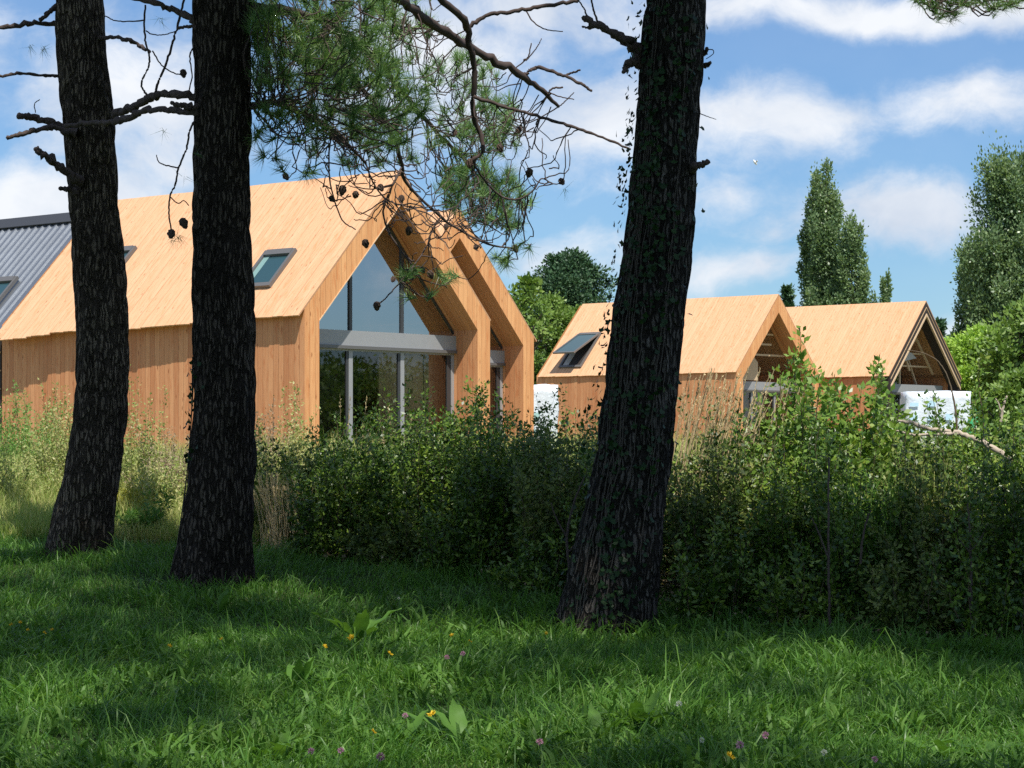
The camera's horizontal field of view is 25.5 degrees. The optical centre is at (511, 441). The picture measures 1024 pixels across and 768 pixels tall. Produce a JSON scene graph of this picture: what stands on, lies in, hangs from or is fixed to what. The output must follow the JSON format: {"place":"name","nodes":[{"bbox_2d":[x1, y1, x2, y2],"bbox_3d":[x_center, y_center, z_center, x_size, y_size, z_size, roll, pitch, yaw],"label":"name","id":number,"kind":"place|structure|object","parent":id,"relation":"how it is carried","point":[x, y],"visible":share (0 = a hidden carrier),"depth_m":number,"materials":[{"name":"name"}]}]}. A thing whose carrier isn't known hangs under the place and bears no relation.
{"place":"outdoors","nodes":[
{"label":"outdoors","id":0,"kind":"place"},
{"bbox_2d":[0,432,326,544],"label":"meadow grass","id":1,"kind":"structure","parent":0,"point":[18,514],"depth_m":21.20,"materials":[{"name":"green plant"}]},
{"bbox_2d":[0,523,1023,767],"bbox_3d":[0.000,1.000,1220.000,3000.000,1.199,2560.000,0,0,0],"label":"ground","id":2,"kind":"structure","parent":0,"point":[58,737],"depth_m":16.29,"materials":[{"name":"green plant"}]},
{"bbox_2d":[0,675,51,699],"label":"dock plant","id":3,"kind":"object","parent":2,"relation":"on","point":[6,682],"visible":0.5,"depth_m":12.14,"materials":[{"name":"green plant"}]},
{"bbox_2d":[0,438,65,505],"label":"tall weed","id":4,"kind":"object","parent":2,"relation":"on","point":[8,468],"visible":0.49,"depth_m":24.34,"materials":[{"name":"green plant"}]},
{"bbox_2d":[0,379,69,474],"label":"tall weed","id":5,"kind":"object","parent":2,"relation":"on","point":[6,430],"visible":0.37,"depth_m":28.88,"materials":[{"name":"green plant"}]},
{"bbox_2d":[0,212,71,449],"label":"metal roofed house","id":6,"kind":"structure","parent":2,"relation":"on","point":[32,248],"depth_m":51.92,"materials":[{"name":"metal"}]},
{"bbox_2d":[14,377,73,489],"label":"tall weed","id":7,"kind":"object","parent":2,"relation":"on","point":[59,447],"visible":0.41,"depth_m":25.77,"materials":[{"name":"green plant"}]},
{"bbox_2d":[0,0,150,558],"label":"pine tree","id":8,"kind":"object","parent":2,"relation":"on","point":[83,513],"visible":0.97,"depth_m":18.81,"materials":[{"name":"brown plant"}]},
{"bbox_2d":[116,468,149,514],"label":"tall weed","id":9,"kind":"object","parent":2,"relation":"on","point":[124,491],"visible":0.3,"depth_m":21.64,"materials":[{"name":"green plant"}]},
{"bbox_2d":[114,484,175,540],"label":"tall weed","id":10,"kind":"object","parent":2,"relation":"on","point":[131,516],"visible":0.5,"depth_m":20.54,"materials":[{"name":"green plant"}]},
{"bbox_2d":[119,364,176,490],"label":"tall weed","id":11,"kind":"object","parent":2,"relation":"on","point":[130,460],"visible":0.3,"depth_m":24.73,"materials":[{"name":"green plant"}]},
{"bbox_2d":[122,424,189,497],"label":"tall weed","id":12,"kind":"object","parent":2,"relation":"on","point":[165,460],"visible":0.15,"depth_m":23.68,"materials":[{"name":"green plant"}]},
{"bbox_2d":[128,450,186,518],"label":"tall weed","id":13,"kind":"object","parent":2,"relation":"on","point":[153,480],"visible":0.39,"depth_m":21.99,"materials":[{"name":"green plant"}]},
{"bbox_2d":[204,587,237,615],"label":"dock plant","id":14,"kind":"object","parent":2,"relation":"on","point":[222,602],"visible":0.96,"depth_m":16.02,"materials":[{"name":"green plant"}]},
{"bbox_2d":[0,170,490,461],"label":"gable house","id":15,"kind":"structure","parent":2,"relation":"on","point":[328,336],"depth_m":47.06,"materials":[{"name":"brown wood"}]},
{"bbox_2d":[319,347,453,449],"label":"sliding door","id":16,"kind":"structure","parent":15,"relation":"in","point":[449,360],"depth_m":46.64,"materials":[{"name":"grey metal"}]},
{"bbox_2d":[347,224,453,333],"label":"gable window","id":17,"kind":"structure","parent":15,"relation":"in","point":[349,283],"depth_m":46.68,"materials":[{"name":"grey metal"}]},
{"bbox_2d":[252,464,289,545],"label":"tall grass clump","id":18,"kind":"object","parent":2,"relation":"on","point":[256,527],"visible":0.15,"depth_m":19.80,"materials":[{"name":"plant"}]},
{"bbox_2d":[255,395,294,475],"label":"tall weed","id":19,"kind":"object","parent":2,"relation":"on","point":[269,437],"visible":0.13,"depth_m":25.73,"materials":[{"name":"green plant"}]},
{"bbox_2d":[240,724,313,758],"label":"dock plant","id":20,"kind":"object","parent":2,"relation":"on","point":[278,746],"visible":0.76,"depth_m":10.19,"materials":[{"name":"green plant"}]},
{"bbox_2d":[253,471,312,549],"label":"clump","id":21,"kind":"object","parent":2,"relation":"on","point":[273,530],"visible":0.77,"depth_m":19.18,"materials":[{"name":"plant"}]},
{"bbox_2d":[255,381,321,476],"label":"tall weed","id":22,"kind":"object","parent":2,"relation":"on","point":[292,441],"visible":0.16,"depth_m":23.52,"materials":[{"name":"green plant"}]},
{"bbox_2d":[253,421,326,539],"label":"hedge shrub","id":23,"kind":"object","parent":2,"relation":"on","point":[309,464],"visible":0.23,"depth_m":19.75,"materials":[{"name":"green plant"}]},
{"bbox_2d":[286,656,350,688],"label":"dock plant","id":24,"kind":"object","parent":2,"relation":"on","point":[299,668],"visible":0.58,"depth_m":12.49,"materials":[{"name":"green plant"}]},
{"bbox_2d":[270,493,367,558],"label":"shrub","id":25,"kind":"object","parent":2,"relation":"on","point":[329,538],"visible":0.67,"depth_m":18.86,"materials":[{"name":"green plant"}]},
{"bbox_2d":[313,628,343,656],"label":"nettle","id":26,"kind":"object","parent":2,"relation":"on","point":[329,642],"visible":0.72,"depth_m":13.82,"materials":[{"name":"green"}]},
{"bbox_2d":[28,0,630,589],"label":"pine tree","id":27,"kind":"object","parent":2,"relation":"on","point":[216,526],"visible":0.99,"depth_m":17.32,"materials":[{"name":"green plant"}]},
{"bbox_2d":[176,356,203,545],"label":"climbing ivy","id":28,"kind":"object","parent":27,"relation":"attached to","point":[190,395],"visible":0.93,"depth_m":17.34,"materials":[{"name":"green plant"}]},
{"bbox_2d":[276,407,412,557],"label":"hedge shrub","id":29,"kind":"object","parent":2,"relation":"on","point":[336,472],"visible":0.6,"depth_m":19.04,"materials":[{"name":"green plant"}]},
{"bbox_2d":[311,607,401,641],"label":"dock plant","id":30,"kind":"object","parent":2,"relation":"on","point":[363,622],"visible":0.77,"depth_m":14.63,"materials":[{"name":"green plant"}]},
{"bbox_2d":[337,597,383,617],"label":"dock plant","id":31,"kind":"object","parent":2,"relation":"on","point":[370,614],"visible":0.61,"depth_m":15.59,"materials":[{"name":"green plant"}]},
{"bbox_2d":[339,396,418,483],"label":"straw clump","id":32,"kind":"object","parent":2,"relation":"on","point":[362,423],"visible":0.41,"depth_m":19.58,"materials":[{"name":"plant"}]},
{"bbox_2d":[376,752,384,767],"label":"clover flower","id":33,"kind":"object","parent":2,"relation":"on","point":[380,758],"visible":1,"depth_m":9.37,"materials":[{"name":"purple plant"}]},
{"bbox_2d":[342,481,449,566],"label":"shrub","id":34,"kind":"object","parent":2,"relation":"on","point":[366,547],"visible":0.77,"depth_m":18.33,"materials":[{"name":"green plant"}]},
{"bbox_2d":[395,709,427,745],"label":"dock plant","id":35,"kind":"object","parent":2,"relation":"on","point":[418,719],"visible":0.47,"depth_m":10.57,"materials":[{"name":"green plant"}]},
{"bbox_2d":[346,375,498,549],"bbox_3d":[-0.733,0.211,19.209,1.339,1.614,2.224,0,0,0],"label":"hedge shrub","id":36,"kind":"object","parent":2,"relation":"on","point":[424,464],"visible":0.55,"depth_m":18.62,"materials":[{"name":"green plant"}]},
{"bbox_2d":[401,699,506,741],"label":"dock plant","id":37,"kind":"object","parent":2,"relation":"on","point":[456,713],"visible":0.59,"depth_m":10.67,"materials":[{"name":"green plant"}]},
{"bbox_2d":[411,486,520,575],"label":"shrub","id":38,"kind":"object","parent":2,"relation":"on","point":[446,551],"visible":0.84,"depth_m":17.73,"materials":[{"name":"green plant"}]},
{"bbox_2d":[427,209,536,444],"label":"gable house","id":39,"kind":"structure","parent":2,"relation":"on","point":[512,339],"depth_m":55.20,"materials":[{"name":"brown wood"}]},
{"bbox_2d":[490,365,502,433],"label":"sliding door","id":40,"kind":"structure","parent":39,"relation":"in","point":[498,371],"depth_m":55.54,"materials":[{"name":"grey metal"}]},
{"bbox_2d":[490,326,502,348],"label":"gable window","id":41,"kind":"structure","parent":39,"relation":"in","point":[491,330],"depth_m":55.45,"materials":[{"name":"grey"}]},
{"bbox_2d":[440,378,578,563],"bbox_3d":[-0.037,0.250,18.500,1.250,1.609,2.342,0,0,0],"label":"hedge shrub","id":42,"kind":"object","parent":2,"relation":"on","point":[490,474],"visible":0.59,"depth_m":17.96,"materials":[{"name":"green plant"}]},
{"bbox_2d":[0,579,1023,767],"bbox_3d":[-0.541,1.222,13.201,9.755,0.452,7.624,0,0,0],"label":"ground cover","id":43,"kind":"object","parent":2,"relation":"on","point":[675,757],"visible":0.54,"depth_m":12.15,"materials":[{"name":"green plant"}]},
{"bbox_2d":[508,272,559,384],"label":"leafy tree","id":44,"kind":"object","parent":2,"relation":"on","point":[531,288],"visible":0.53,"depth_m":93.56,"materials":[{"name":"green plant"}]},
{"bbox_2d":[485,480,585,597],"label":"shrub","id":45,"kind":"object","parent":2,"relation":"on","point":[536,570],"visible":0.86,"depth_m":16.80,"materials":[{"name":"green plant"}]},
{"bbox_2d":[534,384,558,448],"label":"wrapped pallet","id":46,"kind":"object","parent":2,"relation":"on","point":[545,392],"visible":0.2,"depth_m":61.51,"materials":[{"name":"white"}]},
{"bbox_2d":[499,392,598,583],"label":"hedge shrub","id":47,"kind":"object","parent":2,"relation":"on","point":[565,492],"visible":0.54,"depth_m":17.22,"materials":[{"name":"green plant"}]},
{"bbox_2d":[526,289,574,364],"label":"leafy tree","id":48,"kind":"object","parent":2,"relation":"on","point":[562,316],"visible":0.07,"depth_m":97.29,"materials":[{"name":"green plant"}]},
{"bbox_2d":[518,246,617,320],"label":"leafy tree","id":49,"kind":"object","parent":2,"relation":"on","point":[574,276],"visible":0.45,"depth_m":111.14,"materials":[{"name":"green plant"}]},
{"bbox_2d":[551,477,584,565],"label":"dead branch","id":50,"kind":"object","parent":2,"relation":"on","point":[566,536],"visible":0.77,"depth_m":16.20,"materials":[{"name":"wood"}]},
{"bbox_2d":[538,632,602,708],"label":"grass stalk","id":51,"kind":"object","parent":2,"relation":"on","point":[547,645],"depth_m":11.92,"materials":[{"name":"green plant"}]},
{"bbox_2d":[565,304,581,315],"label":"leafy tree","id":52,"kind":"object","parent":2,"relation":"on","point":[576,307],"visible":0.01,"depth_m":105.79,"materials":[{"name":"green plant"}]},
{"bbox_2d":[558,703,628,734],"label":"dock plant","id":53,"kind":"object","parent":2,"relation":"on","point":[597,715],"visible":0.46,"depth_m":10.65,"materials":[{"name":"green plant"}]},
{"bbox_2d":[560,422,702,579],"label":"hedge shrub","id":54,"kind":"object","parent":2,"relation":"on","point":[588,473],"visible":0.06,"depth_m":16.80,"materials":[{"name":"green plant"}]},
{"bbox_2d":[588,690,675,729],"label":"dock plant","id":55,"kind":"object","parent":2,"relation":"on","point":[636,706],"visible":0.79,"depth_m":11.01,"materials":[{"name":"green plant"}]},
{"bbox_2d":[537,294,818,450],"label":"gable house","id":56,"kind":"structure","parent":2,"relation":"on","point":[732,336],"depth_m":85.13,"materials":[{"name":"brown wood"}]},
{"bbox_2d":[743,391,797,436],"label":"sliding door","id":57,"kind":"structure","parent":56,"relation":"in","point":[750,392],"depth_m":84.24,"materials":[{"name":"grey metal"}]},
{"bbox_2d":[667,720,754,739],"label":"dock plant","id":58,"kind":"object","parent":2,"relation":"on","point":[727,728],"visible":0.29,"depth_m":10.53,"materials":[{"name":"green plant"}]},
{"bbox_2d":[660,366,773,583],"bbox_3d":[1.546,0.250,17.402,0.934,1.677,0.575,0,0,0],"label":"straw clump","id":59,"kind":"object","parent":2,"relation":"on","point":[720,414],"visible":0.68,"depth_m":17.36,"materials":[{"name":"beige plant"}]},
{"bbox_2d":[660,498,775,621],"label":"shrub","id":60,"kind":"object","parent":2,"relation":"on","point":[702,591],"visible":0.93,"depth_m":15.82,"materials":[{"name":"green plant"}]},
{"bbox_2d":[660,394,780,598],"bbox_3d":[1.507,0.405,17.077,1.120,1.621,2.255,0,0,0],"label":"hedge shrub","id":61,"kind":"object","parent":2,"relation":"on","point":[706,501],"visible":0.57,"depth_m":16.40,"materials":[{"name":"green plant"}]},
{"bbox_2d":[692,396,773,480],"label":"dry weed clump","id":62,"kind":"object","parent":2,"relation":"on","point":[732,436],"visible":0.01,"depth_m":18.42,"materials":[{"name":"green plant"}]},
{"bbox_2d":[736,741,744,760],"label":"clover flower","id":63,"kind":"object","parent":2,"relation":"on","point":[738,743],"visible":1,"depth_m":9.49,"materials":[{"name":"purple plant"}]},
{"bbox_2d":[744,378,821,475],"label":"straw clump","id":64,"kind":"object","parent":2,"relation":"on","point":[774,411],"visible":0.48,"depth_m":17.54,"materials":[{"name":"plant"}]},
{"bbox_2d":[716,409,854,598],"bbox_3d":[2.020,0.492,16.870,1.080,1.498,2.425,0,0,0],"label":"hedge shrub","id":65,"kind":"object","parent":2,"relation":"on","point":[782,525],"visible":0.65,"depth_m":16.12,"materials":[{"name":"green plant"}]},
{"bbox_2d":[552,0,1023,638],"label":"pine tree","id":66,"kind":"object","parent":2,"relation":"on","point":[648,344],"visible":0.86,"depth_m":15.20,"materials":[{"name":"brown plant"}]},
{"bbox_2d":[547,0,709,629],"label":"climbing ivy","id":67,"kind":"object","parent":66,"relation":"attached to","point":[655,166],"visible":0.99,"depth_m":15.17,"materials":[{"name":"green plant"}]},
{"bbox_2d":[779,283,796,306],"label":"conifer tree","id":68,"kind":"object","parent":2,"relation":"on","point":[787,292],"visible":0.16,"depth_m":159.81,"materials":[{"name":"plant"}]},
{"bbox_2d":[795,207,816,306],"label":"poplar tree","id":69,"kind":"object","parent":2,"relation":"on","point":[803,247],"visible":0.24,"depth_m":151.89,"materials":[{"name":"green plant"}]},
{"bbox_2d":[724,325,891,497],"bbox_3d":[2.288,0.111,17.565,1.411,2.076,1.390,0,0,0],"label":"young oak","id":70,"kind":"object","parent":2,"relation":"on","point":[808,408],"visible":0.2,"depth_m":17.52,"materials":[{"name":"green plant"}]},
{"bbox_2d":[742,530,873,632],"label":"shrub","id":71,"kind":"object","parent":2,"relation":"on","point":[780,601],"visible":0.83,"depth_m":15.33,"materials":[{"name":"green plant"}]},
{"bbox_2d":[811,457,831,624],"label":"dead branch","id":72,"kind":"object","parent":2,"relation":"on","point":[827,552],"visible":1,"depth_m":15.00,"materials":[{"name":"wood"}]},
{"bbox_2d":[799,157,846,305],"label":"poplar tree","id":73,"kind":"object","parent":2,"relation":"on","point":[824,204],"visible":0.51,"depth_m":149.48,"materials":[{"name":"green plant"}]},
{"bbox_2d":[826,209,879,304],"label":"poplar tree","id":74,"kind":"object","parent":2,"relation":"on","point":[851,254],"visible":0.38,"depth_m":147.62,"materials":[{"name":"green plant"}]},
{"bbox_2d":[776,412,941,615],"bbox_3d":[2.453,0.519,16.325,1.140,1.539,2.156,0,0,0],"label":"hedge shrub","id":75,"kind":"object","parent":2,"relation":"on","point":[848,523],"visible":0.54,"depth_m":15.72,"materials":[{"name":"green plant"}]},
{"bbox_2d":[776,453,954,622],"bbox_3d":[2.550,0.648,15.942,1.494,1.241,1.594,0,0,-41],"label":"tall grass clump","id":76,"kind":"object","parent":2,"relation":"on","point":[878,518],"visible":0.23,"depth_m":15.71,"materials":[{"name":"green plant"}]},
{"bbox_2d":[786,301,961,443],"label":"gable house","id":77,"kind":"structure","parent":2,"relation":"on","point":[850,340],"depth_m":88.73,"materials":[{"name":"brown wood"}]},
{"bbox_2d":[816,355,932,500],"bbox_3d":[2.753,0.207,17.426,1.035,1.818,0.902,0,0,-20],"label":"leafy sapling","id":78,"kind":"object","parent":2,"relation":"on","point":[877,404],"visible":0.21,"depth_m":17.39,"materials":[{"name":"green plant"}]},
{"bbox_2d":[879,268,893,302],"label":"poplar tree","id":79,"kind":"object","parent":2,"relation":"on","point":[885,289],"visible":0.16,"depth_m":209.76,"materials":[{"name":"green plant"}]},
{"bbox_2d":[848,526,979,639],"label":"shrub","id":80,"kind":"object","parent":2,"relation":"on","point":[895,608],"visible":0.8,"depth_m":14.95,"materials":[{"name":"green plant"}]},
{"bbox_2d":[859,511,870,563],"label":"dead branch","id":81,"kind":"object","parent":80,"relation":"attached to","point":[861,544],"visible":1,"depth_m":14.99,"materials":[{"name":"wood"}]},
{"bbox_2d":[903,608,927,638],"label":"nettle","id":82,"kind":"object","parent":2,"relation":"on","point":[912,620],"visible":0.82,"depth_m":14.82,"materials":[{"name":"green"}]},
{"bbox_2d":[866,363,968,494],"bbox_3d":[3.277,0.207,17.862,1.053,1.714,1.019,0,0,0],"label":"leafy sapling","id":83,"kind":"object","parent":2,"relation":"on","point":[887,411],"visible":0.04,"depth_m":17.86,"materials":[{"name":"green plant"}]},
{"bbox_2d":[840,419,996,619],"bbox_3d":[2.947,0.562,16.154,1.211,1.484,2.147,0,0,0],"label":"hedge shrub","id":84,"kind":"object","parent":2,"relation":"on","point":[917,507],"visible":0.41,"depth_m":15.51,"materials":[{"name":"green plant"}]},
{"bbox_2d":[855,450,999,609],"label":"tall grass clump","id":85,"kind":"object","parent":2,"relation":"on","point":[947,505],"visible":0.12,"depth_m":15.87,"materials":[{"name":"plant"}]},
{"bbox_2d":[888,737,977,757],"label":"dock plant","id":86,"kind":"object","parent":2,"relation":"on","point":[939,743],"visible":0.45,"depth_m":10.17,"materials":[{"name":"green plant"}]},
{"bbox_2d":[901,391,971,448],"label":"wrapped pallet","id":87,"kind":"object","parent":2,"relation":"on","point":[914,401],"visible":0.34,"depth_m":69.46,"materials":[{"name":"white plastic"}]},
{"bbox_2d":[935,316,948,338],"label":"conifer tree","id":88,"kind":"object","parent":2,"relation":"on","point":[941,324],"visible":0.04,"depth_m":239.65,"materials":[{"name":"plant"}]},
{"bbox_2d":[943,336,957,356],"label":"sunny bush","id":89,"kind":"object","parent":2,"relation":"on","point":[947,341],"visible":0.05,"depth_m":99.69,"materials":[{"name":"green plant"}]},
{"bbox_2d":[951,235,974,337],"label":"poplar tree","id":90,"kind":"object","parent":2,"relation":"on","point":[959,318],"visible":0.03,"depth_m":128.20,"materials":[{"name":"green plant"}]},
{"bbox_2d":[908,488,1023,642],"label":"shrub","id":91,"kind":"object","parent":2,"relation":"on","point":[983,615],"visible":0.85,"depth_m":14.74,"materials":[{"name":"green plant"}]},
{"bbox_2d":[957,504,987,618],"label":"dead branch","id":92,"kind":"object","parent":91,"relation":"attached to","point":[971,573],"visible":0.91,"depth_m":14.74,"materials":[{"name":"wood"}]},
{"bbox_2d":[917,389,1023,625],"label":"hedge shrub","id":93,"kind":"object","parent":2,"relation":"on","point":[1006,525],"visible":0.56,"depth_m":15.24,"materials":[{"name":"green plant"}]},
{"bbox_2d":[896,420,1012,460],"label":"dead branch","id":94,"kind":"object","parent":93,"relation":"on","point":[995,449],"visible":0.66,"depth_m":16.49,"materials":[{"name":"wood"}]},
{"bbox_2d":[995,396,1007,421],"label":"dead branch","id":95,"kind":"object","parent":93,"relation":"attached to","point":[1002,409],"visible":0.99,"depth_m":16.99,"materials":[{"name":"wood"}]},
{"bbox_2d":[924,356,1023,491],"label":"leafy sapling","id":96,"kind":"object","parent":2,"relation":"on","point":[975,402],"visible":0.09,"depth_m":17.46,"materials":[{"name":"green plant"}]},
{"bbox_2d":[908,350,957,429],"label":"dead branch","id":97,"kind":"object","parent":96,"relation":"attached to","point":[956,421],"visible":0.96,"depth_m":17.20,"materials":[{"name":"wood"}]},
{"bbox_2d":[930,738,1023,759],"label":"dock plant","id":98,"kind":"object","parent":2,"relation":"on","point":[950,740],"visible":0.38,"depth_m":10.16,"materials":[{"name":"green plant"}]},
{"bbox_2d":[947,320,1021,420],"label":"sunny bush","id":99,"kind":"object","parent":2,"relation":"on","point":[964,369],"visible":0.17,"depth_m":94.45,"materials":[{"name":"green plant"}]},
{"bbox_2d":[949,130,1023,361],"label":"poplar tree","id":100,"kind":"object","parent":2,"relation":"on","point":[993,270],"visible":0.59,"depth_m":123.87,"materials":[{"name":"green plant"}]},
{"bbox_2d":[960,294,1023,413],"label":"leafy tree","id":101,"kind":"object","parent":2,"relation":"on","point":[1004,354],"visible":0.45,"depth_m":91.35,"materials":[{"name":"green plant"}]},
{"bbox_2d":[966,362,1023,442],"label":"sunny bush","id":102,"kind":"object","parent":2,"relation":"on","point":[1008,384],"visible":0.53,"depth_m":59.58,"materials":[{"name":"green plant"}]},
{"bbox_2d":[999,403,1023,510],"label":"hedge shrub","id":103,"kind":"object","parent":2,"relation":"on","point":[1018,438],"visible":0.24,"depth_m":15.98,"materials":[{"name":"green plant"}]},
{"bbox_2d":[0,0,1023,335],"label":"sky","id":104,"kind":"structure","parent":0,"point":[901,102],"materials":[{"name":"blue"}]},
{"bbox_2d":[253,532,1023,645],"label":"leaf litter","id":105,"kind":"object","parent":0,"point":[668,585],"visible":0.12,"depth_m":16.60,"materials":[{"name":"plant"}]},
{"bbox_2d":[256,427,1023,546],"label":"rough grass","id":106,"kind":"structure","parent":0,"point":[679,444],"depth_m":37.02,"materials":[{"name":"green plant"}]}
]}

